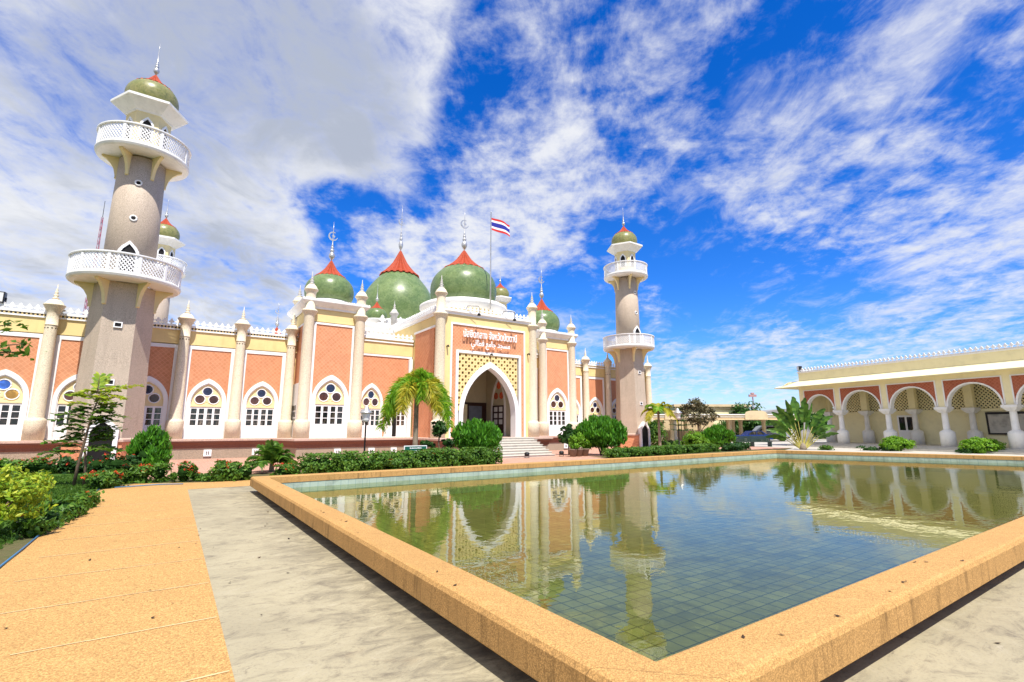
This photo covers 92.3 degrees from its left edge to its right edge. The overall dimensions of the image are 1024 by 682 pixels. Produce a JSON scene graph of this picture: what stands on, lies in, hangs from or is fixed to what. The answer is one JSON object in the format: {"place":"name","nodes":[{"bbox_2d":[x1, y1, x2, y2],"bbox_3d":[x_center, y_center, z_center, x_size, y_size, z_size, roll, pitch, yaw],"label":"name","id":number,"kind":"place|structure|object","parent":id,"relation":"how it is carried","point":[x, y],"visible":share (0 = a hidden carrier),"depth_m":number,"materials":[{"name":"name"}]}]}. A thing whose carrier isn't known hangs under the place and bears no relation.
{"place":"outdoors","nodes":[
{"label":"outdoors","id":0,"kind":"place"},
{"bbox_2d":[0,470,124,548],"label":"lawn","id":1,"kind":"structure","parent":0,"point":[56,474],"depth_m":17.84,"materials":[{"name":"green plant"}]},
{"bbox_2d":[0,320,46,360],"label":"broadleaf tree","id":2,"kind":"object","parent":1,"relation":"on","point":[26,351],"visible":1,"depth_m":9.69,"materials":[{"name":"green plant"}]},
{"bbox_2d":[0,463,57,523],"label":"garden bush","id":3,"kind":"object","parent":1,"relation":"on","point":[30,488],"visible":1,"depth_m":7.78,"materials":[{"name":"yellow plant"}]},
{"bbox_2d":[0,456,58,474],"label":"flower hedge","id":4,"kind":"object","parent":1,"relation":"on","point":[35,465],"visible":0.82,"depth_m":18.29,"materials":[{"name":"green plant"}]},
{"bbox_2d":[11,489,104,537],"bbox_3d":[-8.703,3.237,9.546,0.874,0.439,4.582,6,-12,-31],"label":"flower hedge","id":5,"kind":"object","parent":1,"relation":"on","point":[69,507],"visible":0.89,"depth_m":8.80,"materials":[{"name":"green plant"}]},
{"bbox_2d":[37,371,143,485],"bbox_3d":[-12.637,2.622,14.822,2.443,3.448,1.605,0,-10,0],"label":"sapling","id":6,"kind":"object","parent":1,"relation":"on","point":[100,381],"visible":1,"depth_m":14.82,"materials":[{"name":"green plant"}]},
{"bbox_2d":[45,452,142,473],"bbox_3d":[-15.934,4.701,18.888,3.219,0.840,1.098,1,-10,-7],"label":"flower hedge","id":7,"kind":"object","parent":1,"relation":"on","point":[65,465],"visible":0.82,"depth_m":18.71,"materials":[{"name":"green plant"}]},
{"bbox_2d":[78,468,131,488],"bbox_3d":[-11.751,3.989,14.226,0.955,0.579,1.184,0,-10,0],"label":"flower hedge","id":8,"kind":"object","parent":1,"relation":"on","point":[107,478],"visible":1,"depth_m":13.99,"materials":[{"name":"green plant"}]},
{"bbox_2d":[120,462,174,483],"bbox_3d":[-11.747,4.202,15.683,1.501,0.665,1.081,0,-10,0],"label":"flower hedge","id":9,"kind":"object","parent":1,"relation":"on","point":[141,473],"visible":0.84,"depth_m":15.53,"materials":[{"name":"green plant"}]},
{"bbox_2d":[0,480,249,681],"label":"pebble paving","id":10,"kind":"structure","parent":0,"point":[184,651],"depth_m":4.94,"materials":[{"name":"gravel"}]},
{"bbox_2d":[0,489,99,566],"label":"water pipe","id":11,"kind":"object","parent":10,"relation":"on","point":[12,556],"visible":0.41,"depth_m":6.75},
{"bbox_2d":[114,483,182,487],"bbox_3d":[-10.685,4.258,14.532,1.638,0.028,0.273,6,-12,-33],"label":"water pipe","id":12,"kind":"object","parent":10,"relation":"on","point":[148,485],"visible":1,"depth_m":14.55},
{"bbox_2d":[206,459,258,481],"bbox_3d":[-9.189,4.277,16.260,1.431,0.735,1.037,3,-10,-16],"label":"flower hedge","id":13,"kind":"object","parent":10,"relation":"on","point":[223,470],"visible":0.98,"depth_m":15.97,"materials":[{"name":"green plant"}]},
{"bbox_2d":[5,486,1001,642],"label":"fallen leaves","id":14,"kind":"object","parent":10,"relation":"on","point":[743,636],"visible":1,"depth_m":4.44,"materials":[{"name":"brown plant"}]},
{"bbox_2d":[0,435,824,568],"bbox_3d":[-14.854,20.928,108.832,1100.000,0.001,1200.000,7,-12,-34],"label":"ground","id":15,"kind":"structure","parent":0,"point":[8,550],"depth_m":13.64,"materials":[{"name":"green plant"}]},
{"bbox_2d":[86,203,104,315],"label":"lattice mast","id":16,"kind":"object","parent":15,"relation":"on","point":[100,228],"visible":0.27,"depth_m":89.71,"materials":[{"name":"black metal"}]},
{"bbox_2d":[153,200,187,322],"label":"minaret","id":17,"kind":"object","parent":15,"relation":"on","point":[169,243],"visible":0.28,"depth_m":44.16,"materials":[{"name":"white paint"}]},
{"bbox_2d":[170,460,198,481],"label":"flower bush","id":18,"kind":"object","parent":15,"relation":"on","point":[184,473],"visible":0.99,"depth_m":15.80,"materials":[{"name":"green plant"}]},
{"bbox_2d":[191,471,215,481],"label":"flower hedge","id":19,"kind":"object","parent":15,"relation":"on","point":[200,477],"visible":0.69,"depth_m":15.96,"materials":[{"name":"green plant"}]},
{"bbox_2d":[269,462,299,475],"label":"flower hedge","id":20,"kind":"object","parent":15,"relation":"on","point":[286,468],"visible":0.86,"depth_m":17.21,"materials":[{"name":"green plant"}]},
{"bbox_2d":[0,205,655,462],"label":"mosque","id":21,"kind":"structure","parent":15,"relation":"on","point":[326,369],"depth_m":30.50,"materials":[{"name":"orange paint"}]},
{"bbox_2d":[0,291,6,302],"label":"floodlight","id":22,"kind":"object","parent":21,"relation":"attached to","point":[3,296],"visible":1,"depth_m":24.08,"materials":[{"name":"white metal"}]},
{"bbox_2d":[0,369,28,440],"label":"arched window","id":23,"kind":"structure","parent":21,"relation":"in","point":[14,392],"depth_m":23.85,"materials":[{"name":"white glass"}]},
{"bbox_2d":[46,374,77,439],"bbox_3d":[-22.243,3.322,25.176,1.960,3.400,0.170,7,-12,-34],"label":"arched window","id":24,"kind":"structure","parent":21,"relation":"in","point":[59,400],"depth_m":24.82,"materials":[{"name":"white glass"}]},
{"bbox_2d":[142,376,167,431],"bbox_3d":[-19.917,3.597,26.732,1.960,3.400,0.170,7,-12,-34],"label":"arched window","id":25,"kind":"structure","parent":21,"relation":"in","point":[156,399],"depth_m":27.01,"materials":[{"name":"white glass"}]},
{"bbox_2d":[182,379,225,438],"bbox_3d":[-17.592,3.871,28.288,1.960,3.400,0.170,7,-12,-34],"label":"arched window","id":26,"kind":"structure","parent":21,"relation":"in","point":[205,409],"depth_m":28.27,"materials":[{"name":"white glass"}]},
{"bbox_2d":[240,381,278,437],"bbox_3d":[-15.270,4.145,29.842,1.960,3.400,0.170,7,-12,-34],"label":"arched window","id":27,"kind":"structure","parent":21,"relation":"in","point":[259,415],"depth_m":29.84,"materials":[{"name":"white glass"}]},
{"bbox_2d":[309,375,348,437],"bbox_3d":[-11.122,3.967,30.010,2.195,3.808,0.170,7,-12,-34],"label":"arched window","id":28,"kind":"structure","parent":21,"relation":"in","point":[330,399],"depth_m":30.00,"materials":[{"name":"white glass"}]},
{"bbox_2d":[361,383,382,436],"bbox_3d":[-9.155,4.457,31.809,1.627,3.468,0.170,7,-12,-34],"label":"arched window","id":29,"kind":"structure","parent":21,"relation":"in","point":[372,397],"depth_m":31.89,"materials":[{"name":"white glass"}]},
{"bbox_2d":[392,411,396,435],"bbox_3d":[-7.791,5.338,32.577,0.260,1.900,0.040,7,-12,-34],"label":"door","id":30,"kind":"structure","parent":21,"relation":"in","point":[394,422],"depth_m":32.50,"materials":[{"name":"brown wood"}]},
{"bbox_2d":[383,408,406,436],"bbox_3d":[-7.708,4.628,32.777,1.627,3.468,0.170,7,-12,-34],"label":"arched window","id":31,"kind":"structure","parent":21,"relation":"in","point":[400,419],"depth_m":32.76,"materials":[{"name":"white glass"}]},
{"bbox_2d":[464,402,485,422],"bbox_3d":[-3.813,5.683,35.831,4.470,2.450,0.090,7,-12,-34],"label":"door","id":32,"kind":"structure","parent":21,"relation":"in","point":[483,405],"depth_m":36.87,"materials":[{"name":"brown wood"}]},
{"bbox_2d":[492,382,503,435],"bbox_3d":[-0.991,4.938,35.766,0.068,3.896,1.600,7,-12,-34],"label":"porch door","id":33,"kind":"structure","parent":21,"relation":"in","point":[497,411],"depth_m":35.67,"materials":[{"name":"brown wood"}]},
{"bbox_2d":[489,212,509,313],"bbox_3d":[-0.796,-5.299,34.617,1.747,7.720,0.253,8,-13,-37],"label":"flagpole","id":34,"kind":"object","parent":21,"relation":"on","point":[499,226],"visible":0.98,"depth_m":35.01,"materials":[{"name":"silver metal"}]},
{"bbox_2d":[547,388,568,434],"bbox_3d":[3.682,5.714,39.917,2.195,3.808,0.170,7,-12,-34],"label":"arched window","id":35,"kind":"structure","parent":21,"relation":"in","point":[557,404],"depth_m":39.93,"materials":[{"name":"white glass"}]},
{"bbox_2d":[576,399,580,423],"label":"arched window","id":36,"kind":"structure","parent":21,"relation":"in","point":[578,405],"depth_m":44.06,"materials":[{"name":"white glass"}]},
{"bbox_2d":[590,397,603,416],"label":"arched window","id":37,"kind":"structure","parent":21,"relation":"in","point":[596,407],"depth_m":45.41,"materials":[{"name":"white glass"}]},
{"bbox_2d":[612,399,615,418],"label":"arched window","id":38,"kind":"structure","parent":21,"relation":"in","point":[614,401],"depth_m":46.65,"materials":[{"name":"white glass"}]},
{"bbox_2d":[360,406,372,451],"bbox_3d":[-5.938,3.933,19.886,0.520,2.600,0.520,0,-10,0],"label":"lamp post","id":39,"kind":"object","parent":15,"relation":"on","point":[366,411],"visible":0.74,"depth_m":19.90,"materials":[{"name":"white metal"}]},
{"bbox_2d":[292,445,502,473],"bbox_3d":[-4.012,4.715,19.478,8.977,0.997,1.619,7,-12,-35],"label":"clipped hedge","id":40,"kind":"object","parent":15,"relation":"on","point":[346,461],"visible":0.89,"depth_m":18.68,"materials":[{"name":"green plant"}]},
{"bbox_2d":[404,445,426,455],"bbox_3d":[-3.966,4.795,20.165,1.000,1.000,0.054,7,-12,-34],"label":"garden sign","id":41,"kind":"object","parent":15,"relation":"on","point":[416,447],"visible":0.23,"depth_m":20.21,"materials":[{"name":"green metal"}]},
{"bbox_2d":[420,420,454,450],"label":"cloud topiary","id":42,"kind":"object","parent":15,"relation":"on","point":[439,429],"visible":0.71,"depth_m":22.15,"materials":[{"name":"green plant"}]},
{"bbox_2d":[450,417,502,449],"bbox_3d":[-1.705,4.731,23.310,2.381,2.247,2.264,-6,-12,32],"label":"round conifer","id":43,"kind":"object","parent":15,"relation":"on","point":[474,432],"visible":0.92,"depth_m":22.88,"materials":[{"name":"green plant"}]},
{"bbox_2d":[495,277,513,316],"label":"minaret","id":44,"kind":"object","parent":15,"relation":"on","point":[502,296],"visible":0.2,"depth_m":64.27,"materials":[{"name":"white paint"}]},
{"bbox_2d":[659,404,751,433],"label":"pavilion building","id":45,"kind":"structure","parent":15,"relation":"on","point":[722,408],"depth_m":71.19,"materials":[{"name":"yellow paint"}]},
{"bbox_2d":[748,393,756,408],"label":"lattice mast","id":46,"kind":"object","parent":15,"relation":"on","point":[752,395],"visible":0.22,"depth_m":119.32,"materials":[{"name":"metal"}]},
{"bbox_2d":[56,447,779,477],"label":"brick terrace","id":47,"kind":"structure","parent":0,"point":[204,465],"depth_m":25.86,"materials":[{"name":"red brick"}]},
{"bbox_2d":[59,43,191,460],"bbox_3d":[-19.487,-5.303,25.301,4.640,22.731,4.640,7,-12,-34],"label":"minaret","id":48,"kind":"object","parent":47,"relation":"on","point":[127,292],"visible":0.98,"depth_m":24.30,"materials":[{"name":"beige concrete"}]},
{"bbox_2d":[82,420,118,460],"bbox_3d":[-18.775,4.566,22.497,1.200,2.220,0.500,7,-12,-34],"label":"doorway","id":49,"kind":"structure","parent":48,"relation":"in","point":[96,455],"depth_m":22.37,"materials":[{"name":"white paint"}]},
{"bbox_2d":[106,379,114,384],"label":"slit window","id":50,"kind":"structure","parent":48,"relation":"in","point":[111,382],"depth_m":23.06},
{"bbox_2d":[113,321,122,327],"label":"slit window","id":51,"kind":"structure","parent":48,"relation":"in","point":[116,324],"depth_m":23.52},
{"bbox_2d":[115,241,138,272],"bbox_3d":[-18.911,-4.031,24.216,0.840,1.850,0.250,7,-12,-34],"label":"balcony door","id":52,"kind":"structure","parent":48,"relation":"in","point":[129,247],"depth_m":24.20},
{"bbox_2d":[125,424,173,465],"bbox_3d":[-14.674,4.369,20.045,1.948,2.018,1.407,0,-10,0],"label":"juniper bush","id":53,"kind":"object","parent":47,"relation":"on","point":[151,445],"visible":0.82,"depth_m":19.73,"materials":[{"name":"green plant"}]},
{"bbox_2d":[246,439,297,471],"bbox_3d":[-9.409,4.526,19.295,1.928,1.329,1.691,8,-13,-39],"label":"fan palm","id":54,"kind":"object","parent":47,"relation":"on","point":[271,452],"visible":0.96,"depth_m":19.07,"materials":[{"name":"green plant"}]},
{"bbox_2d":[375,367,454,445],"bbox_3d":[-4.401,3.437,22.732,3.571,4.585,2.526,5,-11,-26],"label":"foxtail palm","id":55,"kind":"object","parent":47,"relation":"on","point":[417,384],"visible":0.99,"depth_m":22.48,"materials":[{"name":"green plant"}]},
{"bbox_2d":[557,423,574,454],"bbox_3d":[3.558,6.215,31.182,1.398,2.029,1.325,0,-10,0],"label":"tree","id":56,"kind":"object","parent":47,"relation":"on","point":[566,435],"visible":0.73,"depth_m":31.06,"materials":[{"name":"green plant"}]},
{"bbox_2d":[568,434,578,456],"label":"potted plant","id":57,"kind":"object","parent":47,"relation":"on","point":[573,445],"visible":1,"depth_m":29.18,"materials":[{"name":"green plant"}]},
{"bbox_2d":[576,431,584,456],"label":"potted plant","id":58,"kind":"object","parent":47,"relation":"on","point":[580,439],"visible":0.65,"depth_m":29.45,"materials":[{"name":"green plant"}]},
{"bbox_2d":[581,437,591,455],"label":"potted plant","id":59,"kind":"object","parent":47,"relation":"on","point":[587,445],"visible":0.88,"depth_m":29.91,"materials":[{"name":"green plant"}]},
{"bbox_2d":[572,413,627,454],"bbox_3d":[5.533,5.861,30.967,3.504,2.680,3.091,0,-10,0],"label":"round conifer","id":60,"kind":"object","parent":47,"relation":"on","point":[601,431],"visible":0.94,"depth_m":30.29,"materials":[{"name":"green plant"}]},
{"bbox_2d":[603,218,654,447],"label":"minaret","id":61,"kind":"object","parent":47,"relation":"on","point":[627,350],"visible":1,"depth_m":44.26,"materials":[{"name":"white paint"}]},
{"bbox_2d":[633,326,640,343],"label":"balcony door","id":62,"kind":"structure","parent":61,"relation":"in","point":[636,330],"depth_m":44.36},
{"bbox_2d":[638,422,650,446],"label":"doorway","id":63,"kind":"structure","parent":61,"relation":"in","point":[644,430],"depth_m":42.55,"materials":[{"name":"white paint"}]},
{"bbox_2d":[648,419,667,445],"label":"round bush","id":64,"kind":"object","parent":47,"relation":"on","point":[653,426],"visible":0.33,"depth_m":45.36,"materials":[{"name":"green plant"}]},
{"bbox_2d":[640,401,677,445],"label":"areca palm","id":65,"kind":"object","parent":47,"relation":"on","point":[654,409],"visible":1,"depth_m":40.85,"materials":[{"name":"green plant"}]},
{"bbox_2d":[601,443,720,457],"bbox_3d":[10.293,7.114,32.225,14.081,0.721,1.519,9,-13,-41],"label":"clipped hedge","id":66,"kind":"object","parent":47,"relation":"on","point":[625,451],"visible":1,"depth_m":30.66,"materials":[{"name":"green plant"}]},
{"bbox_2d":[657,440,684,444],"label":"clipped hedge","id":67,"kind":"object","parent":47,"relation":"on","point":[668,442],"visible":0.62,"depth_m":42.65,"materials":[{"name":"green plant"}]},
{"bbox_2d":[673,408,681,444],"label":"lamp post","id":68,"kind":"object","parent":47,"relation":"on","point":[677,412],"visible":0.81,"depth_m":41.83,"materials":[{"name":"white metal"}]},
{"bbox_2d":[682,431,711,444],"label":"round bush","id":69,"kind":"object","parent":47,"relation":"on","point":[696,437],"visible":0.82,"depth_m":43.16,"materials":[{"name":"green plant"}]},
{"bbox_2d":[680,397,719,431],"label":"thin tree","id":70,"kind":"object","parent":47,"relation":"on","point":[700,406],"visible":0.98,"depth_m":49.27,"materials":[{"name":"brown plant"}]},
{"bbox_2d":[701,424,736,446],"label":"round conifer","id":71,"kind":"object","parent":47,"relation":"on","point":[720,434],"visible":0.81,"depth_m":44.01,"materials":[{"name":"green plant"}]},
{"bbox_2d":[720,442,751,450],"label":"clipped hedge","id":72,"kind":"object","parent":47,"relation":"on","point":[738,446],"visible":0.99,"depth_m":37.12,"materials":[{"name":"green plant"}]},
{"bbox_2d":[733,435,771,446],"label":"park bench","id":73,"kind":"object","parent":47,"relation":"on","point":[751,440],"visible":0.65,"depth_m":45.39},
{"bbox_2d":[0,0,1023,423],"label":"sky","id":74,"kind":"structure","parent":0,"point":[804,183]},
{"bbox_2d":[188,486,1023,681],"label":"concrete paving","id":75,"kind":"structure","parent":0,"point":[328,610],"depth_m":4.30,"materials":[{"name":"beige concrete"}]},
{"bbox_2d":[250,450,1023,681],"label":"reflecting pool","id":76,"kind":"structure","parent":75,"relation":"on","point":[581,584],"depth_m":7.31,"materials":[{"name":"tile"}]},
{"bbox_2d":[761,409,795,438],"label":"grey roof house","id":77,"kind":"structure","parent":0,"point":[770,411],"depth_m":78.84,"materials":[{"name":"white paint"}]},
{"bbox_2d":[684,439,1023,455],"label":"plaza paving","id":78,"kind":"structure","parent":0,"point":[780,444],"depth_m":37.28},
{"bbox_2d":[669,408,692,437],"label":"norfolk pine","id":79,"kind":"object","parent":78,"relation":"on","point":[682,420],"visible":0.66,"depth_m":60.66,"materials":[{"name":"green plant"}]},
{"bbox_2d":[653,411,795,440],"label":"covered walkway","id":80,"kind":"structure","parent":78,"relation":"on","point":[730,419],"depth_m":61.88,"materials":[{"name":"white paint"}]},
{"bbox_2d":[717,401,770,434],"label":"background tree","id":81,"kind":"object","parent":78,"relation":"on","point":[749,425],"visible":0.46,"depth_m":68.68,"materials":[{"name":"green plant"}]},
{"bbox_2d":[736,431,772,440],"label":"parked car","id":82,"kind":"object","parent":78,"relation":"on","point":[754,433],"visible":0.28,"depth_m":58.95,"materials":[{"name":"blue paint"}]},
{"bbox_2d":[752,426,789,437],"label":"parked van","id":83,"kind":"object","parent":78,"relation":"on","point":[757,428],"visible":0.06,"depth_m":64.97,"materials":[{"name":"white metal"}]},
{"bbox_2d":[765,397,838,449],"bbox_3d":[22.806,6.474,38.911,5.224,4.203,0.910,-3,-10,14],"label":"traveller palm","id":84,"kind":"object","parent":78,"relation":"on","point":[786,421],"visible":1,"depth_m":38.90,"materials":[{"name":"green plant"}]},
{"bbox_2d":[786,411,827,439],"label":"background tree","id":85,"kind":"object","parent":78,"relation":"on","point":[800,425],"visible":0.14,"depth_m":66.88,"materials":[{"name":"green plant"}]},
{"bbox_2d":[818,445,834,449],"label":"plant","id":86,"kind":"object","parent":78,"relation":"on","point":[825,447],"visible":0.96,"depth_m":37.83,"materials":[{"name":"green plant"}]},
{"bbox_2d":[856,445,878,450],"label":"plant","id":87,"kind":"object","parent":78,"relation":"on","point":[871,448],"visible":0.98,"depth_m":37.02,"materials":[{"name":"green plant"}]},
{"bbox_2d":[879,447,893,450],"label":"plant","id":88,"kind":"object","parent":78,"relation":"on","point":[884,449],"visible":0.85,"depth_m":36.39,"materials":[{"name":"green plant"}]},
{"bbox_2d":[878,436,916,450],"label":"round bush","id":89,"kind":"object","parent":78,"relation":"on","point":[896,443],"visible":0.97,"depth_m":36.20,"materials":[{"name":"green plant"}]},
{"bbox_2d":[774,341,1023,454],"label":"arcade building","id":90,"kind":"structure","parent":78,"relation":"on","point":[948,402],"depth_m":38.98,"materials":[{"name":"paint"}]},
{"bbox_2d":[897,415,912,439],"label":"white door","id":91,"kind":"structure","parent":90,"relation":"in","point":[905,425],"depth_m":42.05,"materials":[{"name":"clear glass"}]},
{"bbox_2d":[954,448,972,453],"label":"plant","id":92,"kind":"object","parent":78,"relation":"on","point":[964,451],"visible":0.97,"depth_m":33.06,"materials":[{"name":"green plant"}]},
{"bbox_2d":[957,436,1007,453],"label":"round bush","id":93,"kind":"object","parent":78,"relation":"on","point":[975,444],"visible":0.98,"depth_m":32.79,"materials":[{"name":"green plant"}]}
]}

